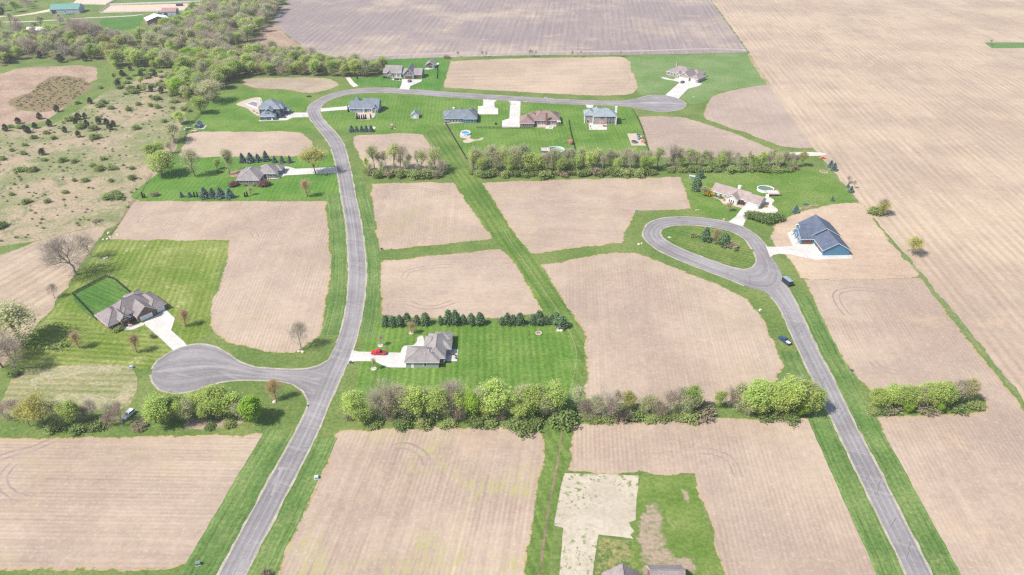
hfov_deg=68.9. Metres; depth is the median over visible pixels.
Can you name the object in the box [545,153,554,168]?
slender tree
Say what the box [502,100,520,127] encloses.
driveway
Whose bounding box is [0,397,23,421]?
bare tree
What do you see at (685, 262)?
road shoulder
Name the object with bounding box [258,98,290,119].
two storey house
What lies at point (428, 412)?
bare tree
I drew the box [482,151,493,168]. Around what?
leafy tree
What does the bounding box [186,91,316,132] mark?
lawn
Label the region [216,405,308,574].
road shoulder
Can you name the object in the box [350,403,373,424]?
leafy tree
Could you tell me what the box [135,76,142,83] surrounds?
leafy tree
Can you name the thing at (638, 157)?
leafy tree
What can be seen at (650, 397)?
leafy tree
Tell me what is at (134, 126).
shrub
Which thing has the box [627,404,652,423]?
shrub
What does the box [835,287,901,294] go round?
tyre track
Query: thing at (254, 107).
pool deck
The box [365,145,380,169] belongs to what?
slender tree
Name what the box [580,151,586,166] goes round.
leafy tree
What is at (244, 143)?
field
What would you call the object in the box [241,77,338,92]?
field
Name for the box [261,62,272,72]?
leafy tree
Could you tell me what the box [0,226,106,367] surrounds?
field
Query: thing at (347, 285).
road shoulder
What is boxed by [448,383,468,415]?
leafy tree
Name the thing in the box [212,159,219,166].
leafy tree
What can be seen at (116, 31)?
bare tree
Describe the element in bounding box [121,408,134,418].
parked car
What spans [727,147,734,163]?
bare tree
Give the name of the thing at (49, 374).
bare patch
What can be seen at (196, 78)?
leafy tree
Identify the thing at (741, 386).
leafy tree
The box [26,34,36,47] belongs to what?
leafy tree
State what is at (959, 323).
weed strip
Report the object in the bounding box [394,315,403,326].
pine tree
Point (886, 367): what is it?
tyre track
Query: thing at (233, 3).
leafy tree
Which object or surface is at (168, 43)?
leafy tree
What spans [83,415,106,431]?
shrub
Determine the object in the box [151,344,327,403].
road
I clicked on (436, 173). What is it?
brush
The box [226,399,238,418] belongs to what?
leafy tree
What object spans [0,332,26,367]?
bare tree
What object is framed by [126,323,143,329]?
walkway
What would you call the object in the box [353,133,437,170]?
field
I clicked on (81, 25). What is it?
bare tree
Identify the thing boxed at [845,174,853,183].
bare tree
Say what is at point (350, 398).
leafy tree
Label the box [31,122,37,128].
cedar tree
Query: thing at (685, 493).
bare patch
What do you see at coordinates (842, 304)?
tyre track
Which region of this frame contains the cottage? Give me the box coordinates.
[349,96,381,112]
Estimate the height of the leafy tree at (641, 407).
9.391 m
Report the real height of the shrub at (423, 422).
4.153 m
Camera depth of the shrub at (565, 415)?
258.48 m
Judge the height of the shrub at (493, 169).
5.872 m
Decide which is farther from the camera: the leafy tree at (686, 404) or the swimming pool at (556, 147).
the swimming pool at (556, 147)
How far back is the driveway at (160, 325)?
309.69 m
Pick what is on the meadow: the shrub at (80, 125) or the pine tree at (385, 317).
the shrub at (80, 125)
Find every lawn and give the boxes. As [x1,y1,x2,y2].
[1,364,136,414]
[13,314,171,368]
[19,239,227,363]
[73,277,128,320]
[100,16,142,30]
[131,149,338,201]
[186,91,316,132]
[323,94,648,157]
[351,58,449,89]
[352,322,578,418]
[598,475,721,574]
[627,53,766,103]
[662,225,754,268]
[683,169,856,225]
[984,42,1023,47]
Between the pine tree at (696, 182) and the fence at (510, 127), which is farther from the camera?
the fence at (510, 127)
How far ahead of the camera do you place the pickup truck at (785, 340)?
300.64 m
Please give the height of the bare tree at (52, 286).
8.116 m
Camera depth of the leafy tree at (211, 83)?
553.14 m
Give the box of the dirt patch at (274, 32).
[241,24,314,53]
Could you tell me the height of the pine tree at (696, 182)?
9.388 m
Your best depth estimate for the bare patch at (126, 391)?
274.48 m
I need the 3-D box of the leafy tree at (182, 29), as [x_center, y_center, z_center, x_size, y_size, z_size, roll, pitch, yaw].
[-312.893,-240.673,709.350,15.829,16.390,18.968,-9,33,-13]
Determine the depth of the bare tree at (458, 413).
258.99 m
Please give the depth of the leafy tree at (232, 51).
643.33 m
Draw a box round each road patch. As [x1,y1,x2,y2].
[235,559,248,574]
[270,467,287,495]
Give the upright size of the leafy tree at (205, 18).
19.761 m
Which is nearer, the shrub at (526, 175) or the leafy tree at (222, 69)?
the shrub at (526, 175)
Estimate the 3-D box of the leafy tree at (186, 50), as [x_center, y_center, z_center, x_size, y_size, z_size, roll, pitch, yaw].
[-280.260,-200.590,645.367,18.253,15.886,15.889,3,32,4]
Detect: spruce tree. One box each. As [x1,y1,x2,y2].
[199,187,208,198]
[208,188,215,198]
[215,187,224,199]
[224,188,234,199]
[238,153,245,163]
[245,152,254,163]
[255,153,261,162]
[261,151,269,161]
[279,156,284,163]
[287,155,292,163]
[367,125,373,131]
[791,205,799,213]
[826,160,833,167]
[829,162,837,171]
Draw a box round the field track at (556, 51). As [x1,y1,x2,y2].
[373,48,745,55]
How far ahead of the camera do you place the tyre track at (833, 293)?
326.58 m
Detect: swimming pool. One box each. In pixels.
[461,131,469,135]
[547,146,564,152]
[757,185,773,192]
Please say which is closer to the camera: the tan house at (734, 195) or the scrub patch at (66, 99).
the tan house at (734, 195)
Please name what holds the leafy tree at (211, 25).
on the forest floor
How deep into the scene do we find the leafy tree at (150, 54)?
640.66 m
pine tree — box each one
[381,314,388,327]
[387,316,397,327]
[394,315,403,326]
[402,312,412,325]
[413,314,420,325]
[419,312,430,325]
[437,315,443,324]
[443,309,452,326]
[449,309,460,325]
[460,314,466,323]
[466,313,474,326]
[475,312,486,325]
[498,316,505,325]
[503,312,510,325]
[508,314,516,326]
[515,312,524,325]
[528,314,538,325]
[534,310,544,325]
[543,315,548,324]
[548,314,553,324]
[551,312,562,325]
[553,315,570,329]
[691,176,704,191]
[695,169,704,178]
[700,226,711,241]
[718,232,731,247]
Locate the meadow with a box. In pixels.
[0,69,186,245]
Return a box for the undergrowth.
[0,0,384,100]
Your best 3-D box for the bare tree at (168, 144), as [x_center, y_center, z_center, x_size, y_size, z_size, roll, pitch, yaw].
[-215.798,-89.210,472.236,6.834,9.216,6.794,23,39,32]
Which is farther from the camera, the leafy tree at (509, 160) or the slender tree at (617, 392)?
the leafy tree at (509, 160)
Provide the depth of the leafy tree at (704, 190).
418.27 m
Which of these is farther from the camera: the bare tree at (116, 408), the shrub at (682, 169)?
the shrub at (682, 169)
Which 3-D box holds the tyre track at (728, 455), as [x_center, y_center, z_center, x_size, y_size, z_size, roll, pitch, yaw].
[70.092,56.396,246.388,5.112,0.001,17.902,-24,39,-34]
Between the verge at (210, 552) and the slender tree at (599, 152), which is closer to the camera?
the verge at (210, 552)
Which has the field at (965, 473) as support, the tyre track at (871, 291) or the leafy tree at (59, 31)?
the tyre track at (871, 291)
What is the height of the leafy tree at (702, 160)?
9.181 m
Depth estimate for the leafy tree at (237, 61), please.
609.47 m
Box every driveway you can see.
[144,310,186,349]
[259,113,307,120]
[269,166,337,178]
[321,105,349,111]
[348,346,406,367]
[400,79,421,89]
[478,99,497,113]
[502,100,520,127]
[666,80,701,98]
[729,205,755,225]
[766,244,852,259]
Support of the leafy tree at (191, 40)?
on the forest floor
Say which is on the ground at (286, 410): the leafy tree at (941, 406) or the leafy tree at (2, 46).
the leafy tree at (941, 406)
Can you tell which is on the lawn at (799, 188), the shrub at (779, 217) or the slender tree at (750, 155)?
the shrub at (779, 217)
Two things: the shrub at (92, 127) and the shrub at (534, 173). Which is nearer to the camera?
the shrub at (534, 173)
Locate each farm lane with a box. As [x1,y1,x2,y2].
[0,9,49,16]
[3,13,146,22]
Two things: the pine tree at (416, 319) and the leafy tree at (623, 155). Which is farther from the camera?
the leafy tree at (623, 155)
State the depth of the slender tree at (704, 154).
450.89 m
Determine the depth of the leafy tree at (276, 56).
633.29 m
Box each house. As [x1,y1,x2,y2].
[94,289,166,329]
[235,164,284,184]
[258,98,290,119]
[383,63,424,78]
[404,331,452,367]
[443,107,477,122]
[519,110,559,126]
[583,106,616,124]
[602,563,685,574]
[666,62,705,82]
[711,182,765,208]
[789,214,850,254]
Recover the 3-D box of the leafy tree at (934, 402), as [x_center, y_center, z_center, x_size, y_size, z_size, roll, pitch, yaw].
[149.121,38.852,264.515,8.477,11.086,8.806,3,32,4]
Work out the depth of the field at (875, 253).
366.33 m
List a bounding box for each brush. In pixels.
[128,417,146,432]
[149,191,158,195]
[261,566,271,574]
[344,412,355,420]
[382,169,394,177]
[430,169,442,177]
[558,169,569,176]
[588,166,604,174]
[608,406,636,423]
[671,164,682,169]
[688,399,718,422]
[725,241,739,247]
[741,163,750,170]
[789,164,798,169]
[885,403,903,415]
[915,401,941,416]
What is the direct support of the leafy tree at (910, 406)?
on the ground at (286, 410)
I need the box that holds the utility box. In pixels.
[195,560,200,566]
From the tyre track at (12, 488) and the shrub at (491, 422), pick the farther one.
the shrub at (491, 422)
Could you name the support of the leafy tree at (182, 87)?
on the forest floor
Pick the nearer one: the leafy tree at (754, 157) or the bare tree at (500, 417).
the bare tree at (500, 417)
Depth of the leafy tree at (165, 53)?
633.84 m
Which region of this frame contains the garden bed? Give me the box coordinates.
[712,195,743,207]
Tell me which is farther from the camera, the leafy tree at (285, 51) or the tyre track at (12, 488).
the leafy tree at (285, 51)
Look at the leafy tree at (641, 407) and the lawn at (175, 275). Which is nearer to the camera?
the leafy tree at (641, 407)
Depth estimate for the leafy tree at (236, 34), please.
695.79 m
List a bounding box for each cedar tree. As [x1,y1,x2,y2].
[0,50,12,62]
[1,124,7,131]
[14,117,20,123]
[24,126,30,133]
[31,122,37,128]
[36,50,41,58]
[36,112,41,118]
[37,148,46,154]
[46,119,51,126]
[53,104,58,111]
[56,53,64,62]
[61,126,67,132]
[74,112,81,119]
[80,52,87,60]
[95,117,101,124]
[103,118,109,125]
[106,123,113,129]
[115,79,120,85]
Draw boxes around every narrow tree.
[148,23,164,42]
[155,34,169,48]
[183,27,193,37]
[219,148,235,174]
[262,3,272,16]
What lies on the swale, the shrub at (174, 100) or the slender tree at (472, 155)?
the slender tree at (472, 155)
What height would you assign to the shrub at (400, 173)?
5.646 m
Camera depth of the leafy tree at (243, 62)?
620.70 m
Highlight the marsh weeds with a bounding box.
[16,77,88,110]
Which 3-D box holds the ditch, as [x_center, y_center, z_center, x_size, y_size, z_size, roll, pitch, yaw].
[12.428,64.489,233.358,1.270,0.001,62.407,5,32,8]
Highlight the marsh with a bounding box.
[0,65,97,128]
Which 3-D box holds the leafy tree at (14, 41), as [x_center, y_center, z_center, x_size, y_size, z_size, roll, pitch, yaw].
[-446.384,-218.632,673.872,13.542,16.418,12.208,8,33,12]
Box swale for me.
[426,125,584,574]
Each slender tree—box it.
[99,399,112,417]
[230,5,238,12]
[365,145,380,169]
[375,152,382,162]
[380,150,388,161]
[384,141,400,168]
[395,155,402,167]
[396,144,410,167]
[405,152,412,168]
[412,150,420,162]
[415,147,428,169]
[421,144,436,165]
[427,146,441,169]
[466,144,479,168]
[473,146,483,168]
[491,149,503,168]
[492,160,498,167]
[493,146,507,160]
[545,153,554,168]
[577,146,587,164]
[595,147,603,166]
[599,154,606,166]
[614,151,622,167]
[614,388,624,411]
[626,151,637,167]
[628,147,637,167]
[652,145,665,167]
[665,390,680,413]
[678,147,687,164]
[684,145,698,163]
[694,150,701,162]
[700,149,708,162]
[706,150,715,160]
[717,148,729,158]
[743,155,750,165]
[747,150,752,163]
[783,150,790,163]
[788,152,796,163]
[793,154,800,163]
[950,381,966,402]
[961,378,980,403]
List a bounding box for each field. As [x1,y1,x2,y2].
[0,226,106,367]
[0,433,262,571]
[109,200,331,352]
[178,131,312,157]
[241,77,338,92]
[274,0,746,59]
[277,426,544,574]
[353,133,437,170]
[370,182,491,249]
[380,249,542,318]
[443,57,637,95]
[482,177,691,253]
[541,252,783,403]
[568,417,875,574]
[639,116,779,157]
[703,85,812,147]
[712,0,1023,400]
[770,202,919,280]
[804,277,1023,574]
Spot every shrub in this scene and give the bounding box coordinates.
[0,219,9,228]
[5,368,19,377]
[12,166,26,171]
[19,197,32,203]
[24,165,37,172]
[43,419,68,434]
[57,156,68,162]
[63,114,76,120]
[65,419,89,437]
[71,121,85,129]
[78,176,87,182]
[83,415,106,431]
[85,124,98,130]
[89,133,103,139]
[90,164,103,171]
[93,101,105,106]
[100,192,112,199]
[104,164,118,169]
[109,189,121,196]
[109,326,121,332]
[113,194,125,199]
[123,85,135,89]
[126,174,136,179]
[129,88,138,93]
[130,124,139,129]
[151,94,161,99]
[153,103,161,108]
[168,98,179,102]
[179,106,187,110]
[202,421,215,431]
[222,417,236,429]
[228,180,237,186]
[256,179,271,186]
[361,417,382,429]
[370,170,381,177]
[389,413,413,432]
[394,168,405,177]
[405,168,418,179]
[414,412,439,431]
[416,168,432,179]
[437,414,457,430]
[463,412,486,429]
[467,168,477,174]
[474,169,483,176]
[479,169,494,178]
[483,416,498,429]
[484,166,500,176]
[499,170,510,178]
[500,415,522,429]
[504,411,546,440]
[509,165,528,177]
[521,172,530,177]
[526,414,543,427]
[530,167,543,176]
[536,168,553,180]
[548,399,580,433]
[565,164,578,176]
[577,169,588,176]
[579,165,594,174]
[584,413,602,425]
[596,170,607,177]
[601,413,614,424]
[604,165,612,173]
[609,166,619,176]
[611,167,630,177]
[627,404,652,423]
[628,167,636,174]
[632,168,645,178]
[640,164,653,174]
[642,411,659,423]
[649,170,658,175]
[659,411,678,423]
[661,165,668,170]
[666,166,674,172]
[671,410,685,421]
[676,166,686,172]
[680,406,700,426]
[687,165,700,172]
[689,232,700,238]
[701,166,711,171]
[703,188,713,195]
[705,162,720,170]
[713,167,722,171]
[724,164,737,174]
[736,164,745,173]
[743,210,758,218]
[749,167,756,172]
[750,211,763,220]
[753,212,773,222]
[756,164,771,172]
[756,409,782,424]
[758,212,777,226]
[770,164,784,173]
[773,212,784,221]
[775,408,801,427]
[776,163,788,168]
[783,166,794,171]
[865,404,881,415]
[867,206,887,215]
[873,404,894,414]
[947,399,968,414]
[966,399,984,411]
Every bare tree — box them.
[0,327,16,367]
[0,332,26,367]
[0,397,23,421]
[0,403,8,418]
[6,21,24,32]
[10,16,20,21]
[11,22,25,33]
[15,37,37,54]
[18,0,31,8]
[29,24,39,39]
[34,233,95,274]
[46,283,59,297]
[53,42,63,54]
[54,15,63,26]
[56,43,69,59]
[63,17,84,35]
[65,17,91,35]
[72,16,94,35]
[74,231,97,256]
[75,45,83,53]
[75,404,91,420]
[81,397,96,416]
[83,20,96,31]
[86,28,102,44]
[93,23,102,36]
[97,411,115,425]
[105,30,118,43]
[107,29,121,34]
[109,400,129,426]
[161,21,176,29]
[166,140,174,152]
[183,16,193,22]
[184,20,196,27]
[192,27,209,36]
[194,27,214,39]
[195,9,208,15]
[206,32,224,46]
[208,1,219,10]
[209,38,225,48]
[222,45,234,53]
[239,21,253,37]
[255,11,265,23]
[287,320,311,349]
[302,46,316,56]
[363,375,405,417]
[382,407,395,421]
[423,404,439,415]
[434,378,470,414]
[436,159,449,173]
[452,404,467,420]
[495,407,506,420]
[548,408,558,418]
[577,399,599,420]
[591,384,619,418]
[637,149,646,165]
[649,397,666,416]
[658,386,680,413]
[662,141,682,166]
[669,150,680,164]
[670,383,687,411]
[686,152,696,165]
[723,383,738,407]
[726,155,732,162]
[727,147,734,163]
[732,150,741,163]
[765,153,773,164]
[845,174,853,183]
[876,198,891,209]
[953,377,968,398]
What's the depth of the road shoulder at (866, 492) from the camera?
245.36 m
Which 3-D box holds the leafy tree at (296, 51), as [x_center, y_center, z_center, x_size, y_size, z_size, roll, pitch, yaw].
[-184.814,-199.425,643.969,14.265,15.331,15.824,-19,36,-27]
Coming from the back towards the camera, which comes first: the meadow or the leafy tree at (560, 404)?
the meadow
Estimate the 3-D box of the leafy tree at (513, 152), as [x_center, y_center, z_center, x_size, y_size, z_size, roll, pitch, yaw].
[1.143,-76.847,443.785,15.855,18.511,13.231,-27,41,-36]
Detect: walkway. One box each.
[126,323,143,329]
[407,336,423,345]
[661,77,680,81]
[788,232,797,245]
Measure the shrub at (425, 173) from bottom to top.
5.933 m
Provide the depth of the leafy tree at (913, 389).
262.32 m
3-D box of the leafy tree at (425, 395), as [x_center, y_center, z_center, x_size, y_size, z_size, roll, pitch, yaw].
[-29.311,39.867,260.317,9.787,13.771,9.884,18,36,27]
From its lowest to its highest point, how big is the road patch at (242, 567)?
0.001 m
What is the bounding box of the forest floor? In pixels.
[0,0,382,104]
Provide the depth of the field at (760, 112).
535.70 m
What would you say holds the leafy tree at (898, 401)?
on the ground at (286, 410)
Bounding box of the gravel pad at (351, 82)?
[346,77,357,86]
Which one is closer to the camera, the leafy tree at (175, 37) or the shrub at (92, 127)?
the shrub at (92, 127)
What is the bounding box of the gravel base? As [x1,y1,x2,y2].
[460,130,482,142]
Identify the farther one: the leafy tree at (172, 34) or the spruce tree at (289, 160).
the leafy tree at (172, 34)
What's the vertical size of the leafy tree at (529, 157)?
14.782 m
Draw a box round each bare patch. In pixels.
[27,377,42,386]
[39,366,121,379]
[54,392,114,407]
[88,381,109,385]
[115,384,132,400]
[183,418,242,429]
[595,537,631,574]
[629,499,701,574]
[679,487,690,503]
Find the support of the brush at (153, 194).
on the lawn at (173, 182)
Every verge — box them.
[180,429,294,574]
[247,436,336,574]
[321,193,347,334]
[353,174,380,337]
[779,351,903,574]
[794,296,960,574]
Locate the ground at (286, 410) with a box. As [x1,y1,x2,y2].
[0,0,1023,574]
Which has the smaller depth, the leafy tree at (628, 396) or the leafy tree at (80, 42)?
the leafy tree at (628, 396)
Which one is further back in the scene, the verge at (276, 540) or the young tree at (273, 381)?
the young tree at (273, 381)
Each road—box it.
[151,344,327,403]
[219,88,685,574]
[643,217,782,290]
[764,282,930,574]
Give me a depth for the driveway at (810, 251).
364.55 m
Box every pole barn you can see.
[49,3,84,13]
[144,13,167,25]
[161,8,178,15]
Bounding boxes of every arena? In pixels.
[74,0,111,3]
[101,3,188,12]
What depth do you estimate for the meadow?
457.48 m
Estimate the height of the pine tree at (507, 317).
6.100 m
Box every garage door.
[140,312,152,320]
[156,305,164,312]
[747,202,756,207]
[802,240,811,243]
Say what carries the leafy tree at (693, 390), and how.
on the ground at (286, 410)
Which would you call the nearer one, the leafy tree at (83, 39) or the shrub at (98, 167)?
the shrub at (98, 167)
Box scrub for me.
[0,79,180,240]
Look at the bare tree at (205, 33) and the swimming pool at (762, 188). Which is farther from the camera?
the bare tree at (205, 33)
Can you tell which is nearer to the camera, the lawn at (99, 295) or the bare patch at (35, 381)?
the bare patch at (35, 381)
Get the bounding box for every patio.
[230,170,240,176]
[236,97,262,115]
[356,112,374,119]
[445,349,457,360]
[535,124,555,128]
[589,123,606,129]
[755,197,777,212]
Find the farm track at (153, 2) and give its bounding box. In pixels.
[109,0,199,4]
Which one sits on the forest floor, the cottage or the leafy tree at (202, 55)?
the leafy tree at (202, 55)
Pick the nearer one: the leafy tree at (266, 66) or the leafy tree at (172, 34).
the leafy tree at (266, 66)
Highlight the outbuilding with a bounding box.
[425,59,436,67]
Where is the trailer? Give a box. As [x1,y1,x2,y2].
[781,276,793,285]
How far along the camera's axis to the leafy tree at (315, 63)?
614.17 m
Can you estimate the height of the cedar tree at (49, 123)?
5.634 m
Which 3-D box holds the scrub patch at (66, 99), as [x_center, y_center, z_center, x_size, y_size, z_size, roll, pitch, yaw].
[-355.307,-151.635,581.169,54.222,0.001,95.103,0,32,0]
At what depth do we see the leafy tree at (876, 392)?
264.51 m
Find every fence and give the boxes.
[71,274,129,319]
[87,0,113,4]
[99,1,190,12]
[106,173,150,237]
[184,101,208,139]
[445,122,466,158]
[476,126,532,128]
[632,110,648,151]
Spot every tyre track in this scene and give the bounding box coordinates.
[0,438,51,455]
[0,442,53,460]
[0,463,20,501]
[6,464,27,495]
[383,186,442,197]
[388,188,441,197]
[390,442,433,463]
[393,447,425,465]
[401,264,447,277]
[406,267,444,277]
[406,303,454,309]
[409,300,451,305]
[698,447,743,476]
[699,452,735,476]
[832,289,845,315]
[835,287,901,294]
[838,291,850,314]
[843,290,900,297]
[869,362,901,375]
[874,360,900,370]
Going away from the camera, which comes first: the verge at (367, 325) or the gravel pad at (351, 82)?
the verge at (367, 325)
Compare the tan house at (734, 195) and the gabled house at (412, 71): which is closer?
the tan house at (734, 195)
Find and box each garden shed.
[194,120,206,128]
[410,109,419,118]
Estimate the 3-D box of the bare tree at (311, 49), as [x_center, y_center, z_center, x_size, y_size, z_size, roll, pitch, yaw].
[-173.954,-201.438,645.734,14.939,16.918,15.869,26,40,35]
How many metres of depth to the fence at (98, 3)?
862.60 m
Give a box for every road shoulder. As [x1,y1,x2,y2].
[149,375,308,404]
[151,343,335,369]
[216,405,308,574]
[245,92,684,574]
[306,88,686,342]
[642,216,766,285]
[660,225,756,268]
[770,297,906,574]
[788,288,932,574]
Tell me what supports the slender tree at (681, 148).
on the ground at (286, 410)
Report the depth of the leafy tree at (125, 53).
641.91 m
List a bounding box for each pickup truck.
[371,349,386,354]
[778,335,791,344]
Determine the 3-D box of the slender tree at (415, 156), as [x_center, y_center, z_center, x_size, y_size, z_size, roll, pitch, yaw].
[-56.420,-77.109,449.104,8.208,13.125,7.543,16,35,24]
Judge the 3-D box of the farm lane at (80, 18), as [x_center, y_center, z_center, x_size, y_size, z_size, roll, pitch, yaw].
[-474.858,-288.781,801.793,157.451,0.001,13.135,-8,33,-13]
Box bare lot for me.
[554,473,638,574]
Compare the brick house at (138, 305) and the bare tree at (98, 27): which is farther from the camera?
the bare tree at (98, 27)
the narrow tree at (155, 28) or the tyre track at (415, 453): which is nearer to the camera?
the tyre track at (415, 453)
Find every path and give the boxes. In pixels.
[501,226,576,393]
[789,152,825,155]
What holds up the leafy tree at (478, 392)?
on the ground at (286, 410)
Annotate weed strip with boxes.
[748,53,769,84]
[812,150,1019,394]
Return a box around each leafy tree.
[0,18,5,28]
[0,29,10,39]
[0,43,8,51]
[0,298,46,346]
[3,12,13,23]
[3,43,11,51]
[8,398,30,426]
[9,0,18,10]
[9,38,22,48]
[9,45,23,59]
[11,32,28,45]
[12,388,53,426]
[14,34,28,51]
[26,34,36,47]
[33,15,42,24]
[35,30,51,37]
[36,34,49,41]
[37,23,50,34]
[37,39,52,55]
[45,31,60,43]
[45,399,66,422]
[48,24,60,30]
[49,27,64,37]
[51,396,80,425]
[55,37,68,46]
[61,29,75,42]
[68,43,81,56]
[74,36,88,44]
[74,37,86,46]
[83,43,99,58]
[93,32,108,42]
[96,41,121,53]
[103,48,123,65]
[110,34,126,47]
[118,32,134,45]
[120,44,129,54]
[120,47,135,64]
[128,49,142,66]
[129,26,144,43]
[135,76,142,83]
[139,84,145,91]
[140,45,151,59]
[140,143,159,158]
[141,30,156,49]
[141,391,172,426]
[142,149,175,175]
[145,49,157,64]
[150,141,165,151]
[153,17,175,26]
[153,47,160,56]
[154,28,173,44]
[156,48,173,67]
[159,122,183,142]
[161,390,185,419]
[164,39,177,51]
[165,71,177,78]
[165,76,184,96]
[167,25,177,35]
[167,32,178,41]
[168,51,179,64]
[170,394,187,420]
[171,36,183,50]
[171,110,186,122]
[172,19,182,26]
[172,63,183,68]
[173,14,183,20]
[173,55,188,65]
[175,26,186,42]
[176,66,190,75]
[176,147,200,175]
[176,397,195,421]
[178,20,188,27]
[178,84,189,100]
[179,46,193,55]
[180,10,190,15]
[180,73,191,90]
[183,392,199,413]
[186,37,198,46]
[187,42,198,48]
[187,57,198,69]
[187,95,206,112]
[188,0,200,9]
[189,74,204,82]
[190,50,200,57]
[190,51,209,60]
[190,70,204,78]
[190,74,203,84]
[191,21,208,37]
[191,61,207,75]
[191,382,219,415]
[193,401,211,419]
[194,77,224,101]
[195,14,210,22]
[197,58,211,76]
[198,382,232,418]
[199,5,212,12]
[199,36,212,51]
[204,12,219,25]
[206,65,222,74]
[207,23,218,31]
[210,71,225,88]
[211,47,224,54]
[212,54,223,59]
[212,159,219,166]
[212,386,242,417]
[214,64,231,82]
[215,5,227,10]
[215,22,231,31]
[215,26,230,36]
[217,9,232,18]
[218,17,232,26]
[218,51,229,60]
[221,31,235,44]
[224,60,240,78]
[226,0,237,15]
[226,49,239,56]
[226,58,244,77]
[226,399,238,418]
[227,395,245,420]
[228,17,240,30]
[233,31,242,45]
[234,12,242,18]
[235,393,263,422]
[236,17,254,26]
[237,5,253,15]
[238,24,253,40]
[239,59,245,71]
[240,51,254,63]
[242,43,251,54]
[243,0,251,6]
[245,44,262,53]
[245,60,257,74]
[248,1,264,16]
[248,7,258,16]
[252,16,263,31]
[252,52,266,68]
[253,41,266,48]
[257,7,272,22]
[261,54,273,63]
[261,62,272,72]
[265,39,278,51]
[271,52,281,67]
[271,55,285,71]
[275,46,287,56]
[281,48,291,58]
[283,50,298,60]
[290,60,302,74]
[293,48,304,60]
[297,142,330,173]
[299,54,310,69]
[307,58,321,75]
[308,54,320,62]
[313,51,326,60]
[324,59,337,73]
[336,59,346,73]
[336,388,363,419]
[347,52,359,60]
[347,58,360,75]
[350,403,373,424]
[357,58,372,76]
[363,157,369,165]
[364,392,382,418]
[366,163,373,169]
[376,54,390,68]
[377,159,386,169]
[381,391,401,417]
[383,382,409,414]
[389,386,414,419]
[399,384,430,418]
[402,159,411,169]
[419,384,431,413]
[423,384,451,417]
[426,159,435,169]
[438,395,455,416]
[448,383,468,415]
[460,388,481,415]
[464,383,493,412]
[476,157,487,171]
[476,396,496,418]
[477,376,514,418]
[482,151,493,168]
[484,144,498,167]
[492,389,516,415]
[498,156,508,170]
[503,152,516,169]
[504,144,520,167]
[504,389,519,416]
[510,402,528,418]
[512,382,534,409]
[513,141,532,168]
[513,386,541,417]
[520,151,539,173]
[520,380,549,416]
[532,154,545,169]
[537,393,554,417]
[540,377,566,414]
[544,147,562,169]
[552,391,567,410]
[554,157,567,170]
[557,156,568,170]
[561,146,578,167]
[563,148,575,165]
[567,384,584,409]
[571,154,583,167]
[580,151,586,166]
[583,151,599,167]
[588,393,605,413]
[594,156,600,166]
[604,147,617,166]
[613,158,622,166]
[619,147,632,167]
[619,152,628,166]
[620,389,638,408]
[633,154,641,168]
[636,396,650,412]
[638,153,649,166]
[641,390,659,412]
[645,156,656,166]
[646,147,656,164]
[678,155,686,166]
[678,393,700,413]
[685,383,704,409]
[698,157,705,165]
[700,185,708,195]
[714,390,728,407]
[716,153,725,167]
[729,380,748,411]
[736,154,743,166]
[736,377,767,412]
[739,399,756,415]
[751,154,758,166]
[753,377,783,409]
[753,394,772,416]
[755,158,761,168]
[757,150,767,164]
[767,379,789,410]
[767,391,788,413]
[772,386,803,413]
[775,151,784,165]
[777,373,811,410]
[780,373,814,408]
[794,402,811,413]
[798,379,822,413]
[800,150,809,166]
[800,387,826,414]
[810,379,821,390]
[810,386,829,413]
[869,386,890,406]
[874,200,893,214]
[878,390,893,407]
[881,383,905,404]
[886,382,908,407]
[892,384,913,407]
[903,383,925,403]
[903,401,915,412]
[906,235,924,255]
[907,384,927,407]
[914,384,931,409]
[919,380,940,406]
[925,383,948,405]
[927,378,954,407]
[935,402,945,412]
[940,379,964,406]
[965,376,982,403]
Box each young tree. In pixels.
[66,331,82,347]
[127,333,140,351]
[175,308,189,326]
[263,377,282,398]
[300,179,311,196]
[405,320,415,333]
[710,228,721,243]
[726,202,733,210]
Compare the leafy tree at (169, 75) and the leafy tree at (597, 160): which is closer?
the leafy tree at (597, 160)
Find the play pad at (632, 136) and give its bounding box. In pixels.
[628,133,645,145]
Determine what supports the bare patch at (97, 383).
on the lawn at (19, 386)
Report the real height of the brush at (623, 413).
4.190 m
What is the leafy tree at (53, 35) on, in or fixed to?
on the forest floor
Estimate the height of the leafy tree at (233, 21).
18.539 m
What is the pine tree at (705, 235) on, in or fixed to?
on the lawn at (741, 255)
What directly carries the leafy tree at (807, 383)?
on the ground at (286, 410)
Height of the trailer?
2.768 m
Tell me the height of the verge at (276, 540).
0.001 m
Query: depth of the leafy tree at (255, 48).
653.52 m
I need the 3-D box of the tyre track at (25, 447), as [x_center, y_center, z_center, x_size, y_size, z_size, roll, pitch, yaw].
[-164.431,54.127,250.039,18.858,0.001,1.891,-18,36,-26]
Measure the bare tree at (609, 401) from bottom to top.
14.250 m
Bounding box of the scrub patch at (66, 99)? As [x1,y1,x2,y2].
[8,75,94,112]
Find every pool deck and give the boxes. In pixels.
[245,100,257,108]
[766,189,779,196]
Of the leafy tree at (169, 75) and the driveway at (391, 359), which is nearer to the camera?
the driveway at (391, 359)
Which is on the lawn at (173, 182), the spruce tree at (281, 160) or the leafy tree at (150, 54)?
the spruce tree at (281, 160)
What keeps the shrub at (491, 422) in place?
on the ground at (286, 410)
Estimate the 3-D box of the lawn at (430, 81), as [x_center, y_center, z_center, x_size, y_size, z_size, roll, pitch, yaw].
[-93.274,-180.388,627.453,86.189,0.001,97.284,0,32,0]
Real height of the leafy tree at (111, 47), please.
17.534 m
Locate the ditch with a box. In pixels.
[538,427,562,574]
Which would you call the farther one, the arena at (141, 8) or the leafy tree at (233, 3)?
the arena at (141, 8)

